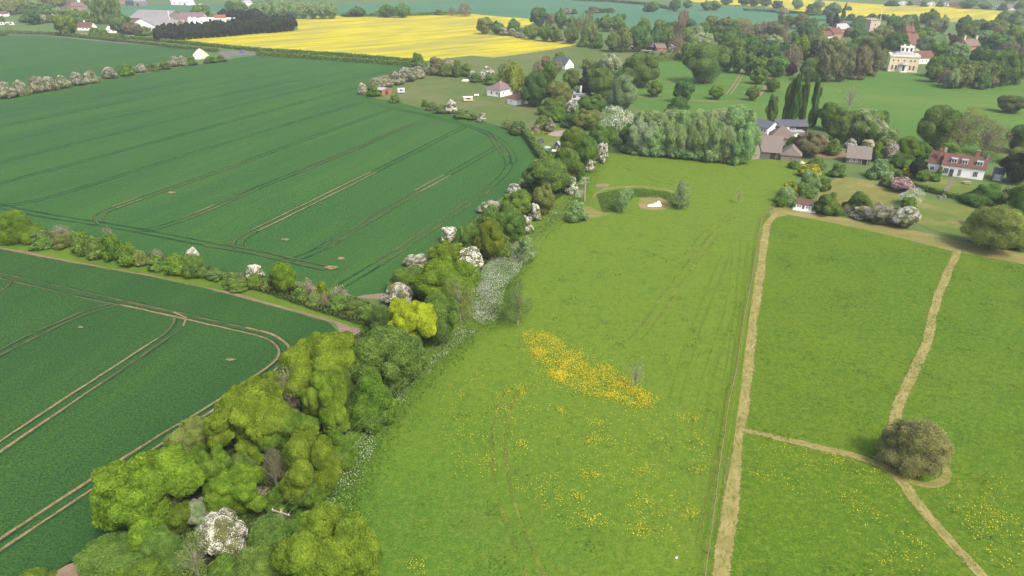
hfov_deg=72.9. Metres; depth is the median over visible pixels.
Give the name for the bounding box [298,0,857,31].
wheat field
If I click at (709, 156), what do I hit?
bush
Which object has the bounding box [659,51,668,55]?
bush
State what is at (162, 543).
bush
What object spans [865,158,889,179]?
bush
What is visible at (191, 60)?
bush
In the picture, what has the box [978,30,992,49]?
broadleaf tree
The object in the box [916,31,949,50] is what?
broadleaf tree
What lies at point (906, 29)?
village house
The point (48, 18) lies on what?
bush
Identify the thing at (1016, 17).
broadleaf tree
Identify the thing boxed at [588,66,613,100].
broadleaf tree
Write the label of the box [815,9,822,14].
bush
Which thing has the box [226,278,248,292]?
bush
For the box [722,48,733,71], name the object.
broadleaf tree
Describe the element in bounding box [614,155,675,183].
meadow track
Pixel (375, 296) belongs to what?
field edge
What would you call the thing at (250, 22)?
conifer
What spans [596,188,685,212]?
rushes
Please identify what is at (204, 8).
broadleaf tree
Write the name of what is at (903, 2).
village house
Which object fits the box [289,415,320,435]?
broadleaf tree
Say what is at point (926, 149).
broadleaf tree
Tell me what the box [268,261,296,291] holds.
broadleaf tree
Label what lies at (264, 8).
broadleaf tree
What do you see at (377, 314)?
bush
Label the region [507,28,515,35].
hawthorn
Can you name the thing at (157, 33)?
conifer
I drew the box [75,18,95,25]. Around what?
bush
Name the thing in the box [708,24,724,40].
broadleaf tree
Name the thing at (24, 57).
back wheat field
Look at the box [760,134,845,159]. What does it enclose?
farmyard
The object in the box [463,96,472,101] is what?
horse trailer
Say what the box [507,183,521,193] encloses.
hawthorn
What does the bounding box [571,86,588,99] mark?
flat roofed house
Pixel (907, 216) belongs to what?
hawthorn
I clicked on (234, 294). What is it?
field edge path
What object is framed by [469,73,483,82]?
bush
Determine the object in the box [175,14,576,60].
rape field
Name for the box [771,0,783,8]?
bush
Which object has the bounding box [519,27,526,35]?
bush
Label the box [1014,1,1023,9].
broadleaf tree
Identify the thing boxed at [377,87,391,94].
shed
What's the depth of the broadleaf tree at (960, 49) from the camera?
410.43 m
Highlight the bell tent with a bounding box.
[193,49,208,58]
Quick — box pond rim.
[592,186,673,196]
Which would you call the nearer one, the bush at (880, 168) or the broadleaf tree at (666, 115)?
the bush at (880, 168)
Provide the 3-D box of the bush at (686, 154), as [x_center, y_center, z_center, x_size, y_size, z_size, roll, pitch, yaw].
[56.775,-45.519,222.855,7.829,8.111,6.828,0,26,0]
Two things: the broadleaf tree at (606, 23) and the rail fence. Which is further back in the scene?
the broadleaf tree at (606, 23)
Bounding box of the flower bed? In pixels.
[531,131,547,134]
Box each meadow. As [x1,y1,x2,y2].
[289,152,804,575]
[706,213,1023,575]
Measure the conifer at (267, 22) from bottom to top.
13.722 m
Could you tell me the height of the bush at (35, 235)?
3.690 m
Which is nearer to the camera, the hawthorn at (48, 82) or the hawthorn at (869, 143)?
the hawthorn at (869, 143)
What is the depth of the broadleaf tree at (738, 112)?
215.10 m
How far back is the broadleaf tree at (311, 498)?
81.26 m
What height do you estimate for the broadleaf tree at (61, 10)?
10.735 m
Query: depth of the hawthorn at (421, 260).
145.61 m
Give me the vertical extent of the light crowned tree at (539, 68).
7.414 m
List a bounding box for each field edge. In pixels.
[55,561,79,575]
[358,293,383,299]
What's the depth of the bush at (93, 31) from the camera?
542.50 m
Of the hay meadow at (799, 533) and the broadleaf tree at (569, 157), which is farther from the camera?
the broadleaf tree at (569, 157)
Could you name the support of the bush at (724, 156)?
on the meadow at (407, 486)
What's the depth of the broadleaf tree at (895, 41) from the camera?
431.74 m
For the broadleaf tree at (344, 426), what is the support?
on the ground at (854, 170)
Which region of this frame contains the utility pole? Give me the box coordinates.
[272,508,289,516]
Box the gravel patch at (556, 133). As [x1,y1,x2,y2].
[548,130,564,135]
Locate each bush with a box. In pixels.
[0,15,5,23]
[0,30,7,34]
[0,209,41,245]
[5,23,12,30]
[17,14,27,22]
[19,567,56,575]
[27,237,51,249]
[28,17,43,23]
[29,228,52,243]
[45,14,52,22]
[50,233,71,249]
[55,75,71,88]
[69,231,87,256]
[72,530,148,575]
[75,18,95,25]
[84,235,103,260]
[88,27,98,35]
[98,29,110,36]
[102,233,121,261]
[108,33,127,40]
[111,557,184,575]
[116,63,135,75]
[116,241,135,266]
[132,249,149,266]
[138,26,151,35]
[139,524,194,572]
[145,63,161,70]
[147,255,165,272]
[158,61,171,69]
[163,253,185,274]
[180,254,206,278]
[186,497,208,528]
[187,54,197,64]
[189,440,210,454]
[203,56,218,62]
[203,267,226,281]
[208,553,236,575]
[215,55,227,61]
[222,271,244,290]
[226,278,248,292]
[229,541,288,575]
[246,274,262,288]
[248,513,294,575]
[260,278,273,291]
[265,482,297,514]
[291,285,310,301]
[305,291,323,309]
[316,281,330,297]
[326,293,348,310]
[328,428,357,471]
[343,11,354,16]
[344,299,368,316]
[354,304,371,320]
[366,85,381,96]
[367,322,383,335]
[368,304,387,328]
[385,265,420,287]
[389,94,399,102]
[391,377,406,396]
[410,277,426,299]
[410,335,427,380]
[411,52,426,65]
[418,64,425,70]
[421,99,426,106]
[425,102,436,110]
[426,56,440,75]
[433,105,446,113]
[435,9,444,14]
[437,62,452,76]
[452,60,462,77]
[452,109,469,118]
[452,223,478,247]
[461,63,470,75]
[467,113,477,119]
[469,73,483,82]
[474,266,481,288]
[477,204,498,221]
[483,74,498,84]
[489,234,511,259]
[508,120,526,135]
[515,236,536,262]
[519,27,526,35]
[533,115,547,129]
[537,97,565,116]
[543,154,553,159]
[548,105,565,122]
[553,52,564,58]
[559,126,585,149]
[560,113,575,127]
[564,7,571,13]
[567,200,588,222]
[577,33,591,46]
[581,58,592,68]
[584,6,598,12]
[589,33,603,48]
[591,61,600,68]
[598,8,606,12]
[605,8,614,12]
[613,68,622,79]
[620,142,639,154]
[639,145,649,156]
[642,4,650,11]
[649,51,658,55]
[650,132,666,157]
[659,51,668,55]
[666,140,681,158]
[667,95,689,109]
[677,146,697,159]
[693,146,704,160]
[703,146,720,161]
[713,141,734,162]
[727,154,743,165]
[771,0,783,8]
[775,185,796,205]
[782,136,795,148]
[784,180,797,193]
[787,160,800,168]
[795,185,815,198]
[797,170,821,193]
[798,163,821,175]
[804,9,816,14]
[806,157,826,169]
[813,192,842,215]
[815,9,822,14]
[820,177,831,191]
[822,139,841,155]
[826,163,846,176]
[841,191,872,210]
[844,13,856,20]
[846,71,865,79]
[856,15,864,20]
[863,202,894,224]
[864,13,877,18]
[865,67,875,75]
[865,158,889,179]
[871,140,884,160]
[873,127,898,144]
[876,417,955,478]
[878,14,889,20]
[879,177,891,187]
[884,0,899,5]
[886,152,914,167]
[888,164,896,173]
[888,172,893,179]
[890,176,915,192]
[894,170,903,177]
[899,159,912,168]
[900,197,917,208]
[901,167,913,177]
[920,1,928,6]
[929,173,940,181]
[935,1,943,6]
[935,166,942,174]
[936,142,964,154]
[960,183,1005,207]
[972,73,991,89]
[985,240,1023,248]
[996,3,1008,10]
[1000,146,1023,160]
[1001,186,1014,196]
[1003,184,1023,214]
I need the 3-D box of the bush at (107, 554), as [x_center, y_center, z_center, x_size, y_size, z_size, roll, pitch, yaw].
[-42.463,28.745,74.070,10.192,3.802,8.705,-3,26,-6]
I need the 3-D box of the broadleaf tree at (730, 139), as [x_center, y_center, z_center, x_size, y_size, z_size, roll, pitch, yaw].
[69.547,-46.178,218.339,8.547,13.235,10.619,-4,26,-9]
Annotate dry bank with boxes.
[563,206,609,219]
[596,184,608,186]
[638,196,671,209]
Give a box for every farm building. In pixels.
[197,15,234,23]
[757,118,778,133]
[769,126,793,141]
[771,119,808,132]
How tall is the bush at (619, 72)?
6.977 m
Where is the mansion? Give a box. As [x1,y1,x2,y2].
[886,44,920,72]
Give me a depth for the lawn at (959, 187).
198.63 m
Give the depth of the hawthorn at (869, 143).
235.13 m
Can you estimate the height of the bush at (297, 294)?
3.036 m
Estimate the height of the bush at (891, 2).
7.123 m
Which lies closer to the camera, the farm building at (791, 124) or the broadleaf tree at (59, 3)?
the farm building at (791, 124)
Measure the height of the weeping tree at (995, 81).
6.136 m
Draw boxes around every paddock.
[376,75,548,135]
[452,45,637,79]
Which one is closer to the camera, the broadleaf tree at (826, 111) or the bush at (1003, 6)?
the broadleaf tree at (826, 111)
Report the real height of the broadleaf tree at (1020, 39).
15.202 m
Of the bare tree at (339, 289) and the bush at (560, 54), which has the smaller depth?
the bare tree at (339, 289)
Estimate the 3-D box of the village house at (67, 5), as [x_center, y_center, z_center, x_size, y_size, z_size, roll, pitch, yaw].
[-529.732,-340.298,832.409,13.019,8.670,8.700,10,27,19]
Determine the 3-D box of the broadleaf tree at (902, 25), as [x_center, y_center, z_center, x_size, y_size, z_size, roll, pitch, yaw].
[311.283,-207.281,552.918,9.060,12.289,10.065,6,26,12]
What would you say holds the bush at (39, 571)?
on the young wheat field at (134, 365)
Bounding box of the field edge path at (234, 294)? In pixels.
[0,247,334,322]
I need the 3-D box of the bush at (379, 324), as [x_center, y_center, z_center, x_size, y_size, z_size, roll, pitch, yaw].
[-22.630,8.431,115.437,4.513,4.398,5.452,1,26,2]
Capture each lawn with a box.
[534,128,565,153]
[816,177,900,211]
[914,178,975,193]
[916,197,985,241]
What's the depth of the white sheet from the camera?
182.09 m
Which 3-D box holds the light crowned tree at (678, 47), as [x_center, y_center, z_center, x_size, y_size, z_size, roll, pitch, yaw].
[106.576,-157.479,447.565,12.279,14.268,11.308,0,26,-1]
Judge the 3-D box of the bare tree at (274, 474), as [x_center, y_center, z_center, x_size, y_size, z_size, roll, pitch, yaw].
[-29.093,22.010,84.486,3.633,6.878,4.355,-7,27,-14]
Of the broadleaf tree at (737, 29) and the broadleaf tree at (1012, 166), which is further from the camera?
the broadleaf tree at (737, 29)
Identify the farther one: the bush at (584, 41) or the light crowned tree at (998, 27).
the light crowned tree at (998, 27)
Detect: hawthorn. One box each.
[0,81,18,98]
[13,79,30,95]
[28,76,46,93]
[42,76,59,91]
[70,72,87,84]
[82,70,100,83]
[101,67,118,78]
[135,63,146,72]
[167,56,179,66]
[178,56,188,65]
[183,247,199,257]
[195,507,247,558]
[245,264,265,279]
[357,83,367,94]
[369,77,383,86]
[378,75,394,86]
[381,282,412,302]
[390,71,404,84]
[399,67,415,81]
[402,253,430,268]
[411,66,424,78]
[440,57,453,65]
[440,226,456,242]
[445,99,457,113]
[458,246,483,267]
[476,113,485,121]
[476,200,501,212]
[479,72,485,79]
[482,66,494,74]
[499,27,507,35]
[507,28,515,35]
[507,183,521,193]
[514,32,524,37]
[524,215,533,233]
[528,203,541,220]
[531,124,540,131]
[545,118,555,131]
[564,177,578,195]
[565,100,576,112]
[585,159,593,171]
[596,143,607,163]
[776,8,788,13]
[844,139,856,146]
[849,206,866,219]
[861,139,874,146]
[891,206,921,227]
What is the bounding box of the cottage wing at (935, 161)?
[927,147,947,171]
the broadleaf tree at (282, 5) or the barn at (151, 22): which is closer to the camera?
the barn at (151, 22)
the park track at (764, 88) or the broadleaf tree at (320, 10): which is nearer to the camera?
the park track at (764, 88)
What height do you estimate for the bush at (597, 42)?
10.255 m
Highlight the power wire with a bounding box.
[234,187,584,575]
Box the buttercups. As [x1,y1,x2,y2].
[406,324,1023,573]
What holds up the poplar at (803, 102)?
on the ground at (854, 170)
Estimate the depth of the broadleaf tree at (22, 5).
752.90 m
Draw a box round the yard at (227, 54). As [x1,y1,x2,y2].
[218,51,255,57]
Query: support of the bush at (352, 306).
on the verge
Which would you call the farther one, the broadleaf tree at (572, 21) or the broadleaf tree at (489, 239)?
the broadleaf tree at (572, 21)
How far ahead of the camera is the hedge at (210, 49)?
518.43 m
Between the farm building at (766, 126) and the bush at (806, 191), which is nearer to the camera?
the bush at (806, 191)
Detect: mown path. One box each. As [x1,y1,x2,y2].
[711,212,779,575]
[741,427,987,575]
[872,250,961,461]
[901,461,951,487]
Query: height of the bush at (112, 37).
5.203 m
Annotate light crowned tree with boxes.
[171,527,215,575]
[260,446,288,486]
[443,273,475,323]
[446,7,457,15]
[458,3,470,15]
[495,58,512,80]
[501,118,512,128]
[503,276,532,325]
[532,60,542,71]
[545,13,555,25]
[552,59,562,70]
[576,13,584,31]
[584,11,593,25]
[613,187,633,211]
[641,16,651,26]
[666,33,683,52]
[672,178,690,207]
[673,9,688,35]
[741,23,754,34]
[751,21,766,35]
[778,23,791,42]
[782,42,802,68]
[819,22,830,29]
[934,107,988,148]
[936,67,950,84]
[962,116,1014,154]
[991,25,1005,33]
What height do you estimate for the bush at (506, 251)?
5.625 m
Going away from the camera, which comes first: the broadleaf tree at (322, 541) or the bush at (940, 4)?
the broadleaf tree at (322, 541)
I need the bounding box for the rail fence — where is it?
[704,204,776,575]
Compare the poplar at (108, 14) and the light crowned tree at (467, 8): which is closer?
the poplar at (108, 14)
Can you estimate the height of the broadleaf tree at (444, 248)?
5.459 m
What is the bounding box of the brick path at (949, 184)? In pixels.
[944,178,954,191]
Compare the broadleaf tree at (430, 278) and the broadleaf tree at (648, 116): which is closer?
the broadleaf tree at (430, 278)
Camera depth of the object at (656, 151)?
223.97 m
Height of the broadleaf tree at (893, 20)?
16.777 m
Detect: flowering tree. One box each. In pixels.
[599,52,621,72]
[599,105,633,143]
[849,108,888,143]
[883,141,899,158]
[898,187,924,204]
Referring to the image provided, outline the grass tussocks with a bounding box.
[404,223,1023,575]
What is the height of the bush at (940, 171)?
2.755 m
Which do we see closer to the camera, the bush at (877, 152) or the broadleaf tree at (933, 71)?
the bush at (877, 152)
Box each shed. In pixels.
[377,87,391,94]
[641,49,652,53]
[646,43,657,50]
[654,44,665,51]
[845,145,872,164]
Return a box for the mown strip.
[769,207,1023,263]
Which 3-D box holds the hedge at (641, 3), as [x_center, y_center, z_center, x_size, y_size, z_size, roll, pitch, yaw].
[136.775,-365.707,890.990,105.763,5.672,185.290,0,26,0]
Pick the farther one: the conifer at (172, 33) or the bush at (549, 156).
the conifer at (172, 33)
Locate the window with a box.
[943,167,948,173]
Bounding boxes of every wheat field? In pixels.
[0,34,196,87]
[0,55,535,296]
[0,249,336,575]
[120,4,247,16]
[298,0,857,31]
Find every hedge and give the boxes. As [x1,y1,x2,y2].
[5,30,219,52]
[124,35,411,60]
[255,51,416,66]
[340,11,462,16]
[521,129,547,158]
[572,0,671,9]
[653,52,683,61]
[743,8,803,13]
[912,182,947,195]
[943,192,962,200]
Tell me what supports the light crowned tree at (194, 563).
on the ground at (854, 170)
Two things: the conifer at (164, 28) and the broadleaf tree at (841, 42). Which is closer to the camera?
the broadleaf tree at (841, 42)
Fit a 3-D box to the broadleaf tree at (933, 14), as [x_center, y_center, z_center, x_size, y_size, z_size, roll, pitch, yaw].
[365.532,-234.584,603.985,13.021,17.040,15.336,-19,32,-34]
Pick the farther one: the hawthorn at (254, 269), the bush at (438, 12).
the bush at (438, 12)
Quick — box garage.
[507,92,527,104]
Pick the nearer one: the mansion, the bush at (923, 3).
the mansion
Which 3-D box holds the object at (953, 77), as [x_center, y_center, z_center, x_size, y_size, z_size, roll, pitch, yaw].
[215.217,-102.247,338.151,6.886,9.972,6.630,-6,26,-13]
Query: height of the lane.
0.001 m
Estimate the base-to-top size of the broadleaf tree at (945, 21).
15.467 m
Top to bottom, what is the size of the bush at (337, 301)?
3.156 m
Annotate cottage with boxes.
[554,56,573,68]
[942,149,989,179]
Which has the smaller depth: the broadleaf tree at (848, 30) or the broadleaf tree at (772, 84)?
the broadleaf tree at (772, 84)
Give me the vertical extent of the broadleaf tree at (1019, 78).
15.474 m
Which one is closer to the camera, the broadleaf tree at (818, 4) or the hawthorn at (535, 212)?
the hawthorn at (535, 212)
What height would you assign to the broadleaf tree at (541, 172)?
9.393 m
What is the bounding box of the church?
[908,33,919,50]
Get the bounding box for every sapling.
[624,354,644,387]
[837,80,866,109]
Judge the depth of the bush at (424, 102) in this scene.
299.15 m
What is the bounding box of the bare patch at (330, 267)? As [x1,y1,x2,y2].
[324,265,338,269]
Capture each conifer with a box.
[152,25,164,39]
[159,23,169,38]
[167,23,175,39]
[173,23,179,39]
[176,23,186,39]
[182,21,192,39]
[190,21,198,38]
[196,21,203,37]
[201,21,210,37]
[208,19,215,36]
[211,20,221,36]
[219,19,227,36]
[225,20,235,35]
[230,17,239,35]
[236,18,243,34]
[240,17,249,34]
[244,16,255,33]
[250,15,261,33]
[261,15,274,32]
[269,14,278,32]
[276,13,285,31]
[281,15,289,30]
[287,14,297,30]
[576,66,593,96]
[803,40,819,60]
[823,13,832,25]
[830,13,839,25]
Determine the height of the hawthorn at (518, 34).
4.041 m
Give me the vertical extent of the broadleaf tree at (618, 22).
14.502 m
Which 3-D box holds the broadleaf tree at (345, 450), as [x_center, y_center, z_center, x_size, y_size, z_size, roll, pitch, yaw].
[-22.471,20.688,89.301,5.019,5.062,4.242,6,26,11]
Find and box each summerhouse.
[554,140,561,149]
[991,167,1004,181]
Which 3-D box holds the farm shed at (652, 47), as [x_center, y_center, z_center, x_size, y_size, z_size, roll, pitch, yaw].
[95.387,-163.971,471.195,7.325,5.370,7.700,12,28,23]
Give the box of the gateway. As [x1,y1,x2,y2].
[332,320,360,340]
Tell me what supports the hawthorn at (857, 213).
on the ground at (854, 170)
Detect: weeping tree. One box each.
[504,62,525,92]
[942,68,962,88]
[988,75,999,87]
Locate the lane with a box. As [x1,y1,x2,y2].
[28,35,170,47]
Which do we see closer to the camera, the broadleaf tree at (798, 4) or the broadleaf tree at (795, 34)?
the broadleaf tree at (795, 34)
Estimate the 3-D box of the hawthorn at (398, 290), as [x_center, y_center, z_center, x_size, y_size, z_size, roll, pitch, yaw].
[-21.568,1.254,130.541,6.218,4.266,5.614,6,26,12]
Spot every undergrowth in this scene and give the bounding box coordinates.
[49,231,372,323]
[80,134,595,575]
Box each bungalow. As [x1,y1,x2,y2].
[0,11,9,15]
[76,20,96,29]
[486,81,512,96]
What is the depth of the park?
321.93 m
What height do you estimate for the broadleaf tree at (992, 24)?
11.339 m
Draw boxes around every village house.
[65,0,73,8]
[70,1,86,10]
[242,0,252,5]
[822,28,833,37]
[825,25,842,38]
[831,21,849,36]
[898,0,907,4]
[901,23,915,33]
[913,0,921,4]
[927,0,936,5]
[948,1,960,6]
[959,35,980,53]
[1007,3,1014,9]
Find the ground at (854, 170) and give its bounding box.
[0,0,1023,575]
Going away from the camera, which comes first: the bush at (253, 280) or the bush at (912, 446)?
the bush at (912, 446)
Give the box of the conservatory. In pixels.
[573,97,579,104]
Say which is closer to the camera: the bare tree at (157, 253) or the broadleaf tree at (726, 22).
the bare tree at (157, 253)
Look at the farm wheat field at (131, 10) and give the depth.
833.30 m
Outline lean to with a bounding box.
[790,130,805,136]
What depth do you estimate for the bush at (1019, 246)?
154.56 m
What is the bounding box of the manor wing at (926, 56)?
[914,50,933,63]
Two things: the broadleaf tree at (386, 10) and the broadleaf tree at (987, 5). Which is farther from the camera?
the broadleaf tree at (987, 5)
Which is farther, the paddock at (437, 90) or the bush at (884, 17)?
the bush at (884, 17)
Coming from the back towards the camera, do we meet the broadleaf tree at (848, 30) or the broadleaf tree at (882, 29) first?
the broadleaf tree at (848, 30)
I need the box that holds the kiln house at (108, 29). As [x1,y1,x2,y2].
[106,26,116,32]
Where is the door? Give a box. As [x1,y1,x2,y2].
[770,153,775,158]
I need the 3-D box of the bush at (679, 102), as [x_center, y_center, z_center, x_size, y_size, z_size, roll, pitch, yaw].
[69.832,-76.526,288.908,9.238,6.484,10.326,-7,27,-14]
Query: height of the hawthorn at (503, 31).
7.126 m
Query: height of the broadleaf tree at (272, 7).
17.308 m
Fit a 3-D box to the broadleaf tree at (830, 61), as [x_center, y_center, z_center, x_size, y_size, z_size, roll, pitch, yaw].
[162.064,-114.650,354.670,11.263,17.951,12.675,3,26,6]
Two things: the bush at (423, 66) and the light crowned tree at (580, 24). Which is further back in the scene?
the light crowned tree at (580, 24)
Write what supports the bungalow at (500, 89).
on the paddock at (437, 90)
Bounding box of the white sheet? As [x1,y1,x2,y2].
[647,201,660,206]
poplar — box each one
[88,0,100,23]
[94,0,107,23]
[101,0,113,21]
[108,0,120,16]
[765,94,777,120]
[778,11,783,23]
[781,78,794,118]
[788,70,802,119]
[798,74,810,119]
[808,75,822,126]
[839,2,846,22]
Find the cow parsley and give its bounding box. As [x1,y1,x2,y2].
[293,151,1003,526]
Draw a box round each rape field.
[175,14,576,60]
[691,0,1012,21]
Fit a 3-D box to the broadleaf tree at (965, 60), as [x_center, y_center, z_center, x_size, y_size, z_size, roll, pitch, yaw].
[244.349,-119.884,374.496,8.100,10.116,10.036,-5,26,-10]
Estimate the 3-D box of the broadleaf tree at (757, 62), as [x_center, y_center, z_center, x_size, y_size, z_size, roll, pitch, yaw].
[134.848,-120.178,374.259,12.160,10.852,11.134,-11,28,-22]
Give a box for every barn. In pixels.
[125,0,133,5]
[130,10,179,21]
[133,0,148,5]
[133,15,174,30]
[159,20,182,25]
[751,143,761,159]
[760,135,783,159]
[780,144,801,161]
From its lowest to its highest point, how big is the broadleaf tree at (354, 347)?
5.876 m
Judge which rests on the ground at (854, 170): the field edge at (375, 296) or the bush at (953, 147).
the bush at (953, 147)
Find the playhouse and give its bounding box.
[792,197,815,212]
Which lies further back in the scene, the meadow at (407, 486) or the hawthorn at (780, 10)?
the hawthorn at (780, 10)
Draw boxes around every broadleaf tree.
[0,0,17,13]
[9,0,29,13]
[23,6,39,24]
[28,0,42,10]
[39,0,50,4]
[39,3,54,14]
[51,0,65,6]
[51,6,67,14]
[51,12,75,34]
[65,8,86,22]
[89,443,204,550]
[108,13,130,34]
[121,21,142,35]
[162,415,208,451]
[162,496,192,533]
[190,4,209,15]
[195,444,232,485]
[202,460,267,514]
[203,375,291,447]
[208,440,232,450]
[217,8,229,17]
[224,0,234,10]
[228,9,245,18]
[229,452,257,467]
[233,1,247,9]
[234,438,263,464]
[244,8,263,17]
[248,2,263,13]
[251,409,305,453]
[261,1,269,16]
[262,371,288,403]
[267,1,279,15]
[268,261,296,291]
[272,500,382,575]
[277,0,290,14]
[278,331,356,397]
[280,426,342,504]
[287,1,297,17]
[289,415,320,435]
[295,2,308,18]
[298,482,326,508]
[301,370,347,427]
[306,1,316,18]
[315,1,327,18]
[323,415,350,433]
[324,2,338,18]
[343,366,355,400]
[344,366,398,434]
[349,6,365,16]
[349,324,422,396]
[353,339,357,355]
[378,4,394,16]
[387,298,437,337]
[393,3,410,17]
[414,256,476,300]
[424,292,458,343]
[427,240,466,260]
[473,218,504,258]
[476,17,492,33]
[490,20,503,34]
[495,209,526,243]
[500,189,533,214]
[507,18,519,31]
[520,71,547,106]
[521,158,570,190]
[524,23,539,38]
[529,7,548,26]
[533,183,554,214]
[537,24,550,40]
[541,56,551,68]
[541,59,557,84]
[544,81,572,103]
[548,25,561,41]
[553,147,584,176]
[554,8,566,28]
[562,67,579,87]
[564,25,578,43]
[565,16,577,26]
[572,108,602,129]
[576,136,598,166]
[578,94,607,112]
[580,22,598,41]
[587,68,593,81]
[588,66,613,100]
[589,123,617,150]
[594,17,599,28]
[599,14,613,31]
[604,30,619,51]
[606,74,637,111]
[611,13,625,30]
[616,25,633,51]
[618,123,630,144]
[621,52,659,86]
[626,115,658,153]
[630,20,652,51]
[631,110,661,124]
[645,126,666,147]
[647,79,662,96]
[648,1,659,11]
[650,25,664,43]
[654,19,666,28]
[656,109,677,126]
[659,117,687,156]
[660,22,675,47]
[669,0,680,11]
[673,79,695,100]
[674,109,692,127]
[678,127,689,150]
[681,27,694,41]
[681,38,697,55]
[682,42,729,82]
[683,0,692,7]
[683,18,695,27]
[686,117,707,153]
[688,109,711,119]
[690,23,704,34]
[692,32,714,43]
[699,20,709,31]
[700,0,711,9]
[702,114,726,160]
[705,15,718,27]
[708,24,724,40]
[708,86,724,98]
[708,108,732,126]
[710,0,720,9]
[717,16,733,27]
[717,31,736,47]
[720,0,732,4]
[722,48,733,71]
[723,22,743,37]
[723,126,738,152]
[727,104,756,132]
[730,37,747,49]
[730,43,745,72]
[731,119,761,163]
[734,17,751,26]
[738,0,748,4]
[741,32,757,53]
[742,51,755,73]
[745,85,759,99]
[746,39,763,56]
[747,0,761,5]
[749,55,768,71]
[750,66,767,83]
[757,33,769,44]
[760,0,772,5]
[760,40,782,57]
[764,78,780,91]
[765,34,783,43]
[765,56,789,76]
[766,21,783,35]
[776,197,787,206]
[779,40,789,51]
[780,14,794,26]
[785,62,797,74]
[787,30,800,42]
[791,32,810,59]
[792,0,803,8]
[792,13,808,27]
[794,131,827,156]
[797,21,816,35]
[799,57,824,80]
[805,17,818,26]
[808,31,829,51]
[811,0,824,8]
[816,101,838,128]
[818,46,840,81]
[822,2,841,19]
[823,36,843,49]
[825,107,855,142]
[834,45,856,81]
[835,41,845,50]
[845,27,853,36]
[847,21,862,28]
[849,26,867,38]
[852,36,865,46]
[855,44,874,75]
[857,18,865,27]
[858,31,888,49]
[871,45,885,73]
[874,25,894,34]
[879,110,889,124]
[882,32,911,51]
[883,48,892,63]
[886,14,902,31]
[895,20,908,32]
[897,136,920,156]
[902,15,914,25]
[909,158,928,177]
[910,14,918,19]
[911,29,926,37]
[913,18,920,30]
[915,142,932,159]
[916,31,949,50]
[916,104,961,147]
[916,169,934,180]
[919,12,926,23]
[920,26,933,34]
[921,8,940,25]
[925,53,957,71]
[925,63,943,81]
[926,20,941,32]
[931,43,949,55]
[939,14,949,32]
[946,42,970,57]
[948,33,957,45]
[951,54,962,69]
[953,56,971,68]
[955,14,974,32]
[957,23,979,37]
[957,34,971,41]
[957,63,974,87]
[958,1,976,7]
[959,204,1023,250]
[968,60,990,84]
[969,45,992,61]
[973,20,980,26]
[977,2,993,8]
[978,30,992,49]
[979,19,986,31]
[982,30,1011,50]
[983,19,1008,30]
[986,47,1014,62]
[989,59,1006,78]
[994,10,1011,20]
[996,51,1019,85]
[997,95,1023,112]
[999,152,1023,182]
[1000,41,1020,52]
[1004,24,1023,37]
[1006,124,1023,149]
[1008,8,1023,26]
[1010,53,1023,84]
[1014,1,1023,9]
[1015,31,1023,53]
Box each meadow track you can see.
[490,166,739,575]
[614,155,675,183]
[666,239,753,480]
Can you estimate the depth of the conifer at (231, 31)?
551.27 m
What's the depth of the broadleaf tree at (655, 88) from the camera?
317.74 m
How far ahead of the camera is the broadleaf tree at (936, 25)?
549.07 m
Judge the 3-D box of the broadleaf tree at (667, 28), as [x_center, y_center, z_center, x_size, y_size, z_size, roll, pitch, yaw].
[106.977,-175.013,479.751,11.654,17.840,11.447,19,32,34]
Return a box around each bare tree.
[49,224,70,237]
[100,227,113,234]
[151,249,163,256]
[257,485,270,494]
[273,364,301,410]
[299,277,316,296]
[320,291,329,306]
[328,284,350,299]
[842,204,851,214]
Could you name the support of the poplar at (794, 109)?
on the ground at (854, 170)
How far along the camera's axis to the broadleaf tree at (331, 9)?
697.43 m
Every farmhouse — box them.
[171,0,193,4]
[178,12,208,22]
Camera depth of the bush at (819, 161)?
211.40 m
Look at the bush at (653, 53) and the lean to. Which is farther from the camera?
the bush at (653, 53)
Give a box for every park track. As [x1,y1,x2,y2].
[637,75,772,101]
[725,69,744,94]
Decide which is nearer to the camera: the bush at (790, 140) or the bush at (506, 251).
the bush at (506, 251)
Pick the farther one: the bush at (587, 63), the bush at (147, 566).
the bush at (587, 63)
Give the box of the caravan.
[397,88,404,92]
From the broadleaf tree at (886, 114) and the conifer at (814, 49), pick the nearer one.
the broadleaf tree at (886, 114)
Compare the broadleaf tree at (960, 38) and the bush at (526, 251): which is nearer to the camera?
the bush at (526, 251)
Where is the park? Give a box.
[633,61,1023,153]
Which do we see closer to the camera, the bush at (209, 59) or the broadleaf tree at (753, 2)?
the bush at (209, 59)
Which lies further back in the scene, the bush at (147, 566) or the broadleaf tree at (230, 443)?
the broadleaf tree at (230, 443)
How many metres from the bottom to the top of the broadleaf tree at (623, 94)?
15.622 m
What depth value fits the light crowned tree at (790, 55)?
383.15 m
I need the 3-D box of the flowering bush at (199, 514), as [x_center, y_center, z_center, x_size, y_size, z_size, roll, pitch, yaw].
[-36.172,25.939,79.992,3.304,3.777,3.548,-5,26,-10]
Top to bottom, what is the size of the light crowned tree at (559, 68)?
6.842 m
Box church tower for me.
[865,13,881,32]
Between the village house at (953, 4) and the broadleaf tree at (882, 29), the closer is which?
the broadleaf tree at (882, 29)
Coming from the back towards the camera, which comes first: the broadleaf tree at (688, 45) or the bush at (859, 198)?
the broadleaf tree at (688, 45)
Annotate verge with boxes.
[0,240,370,340]

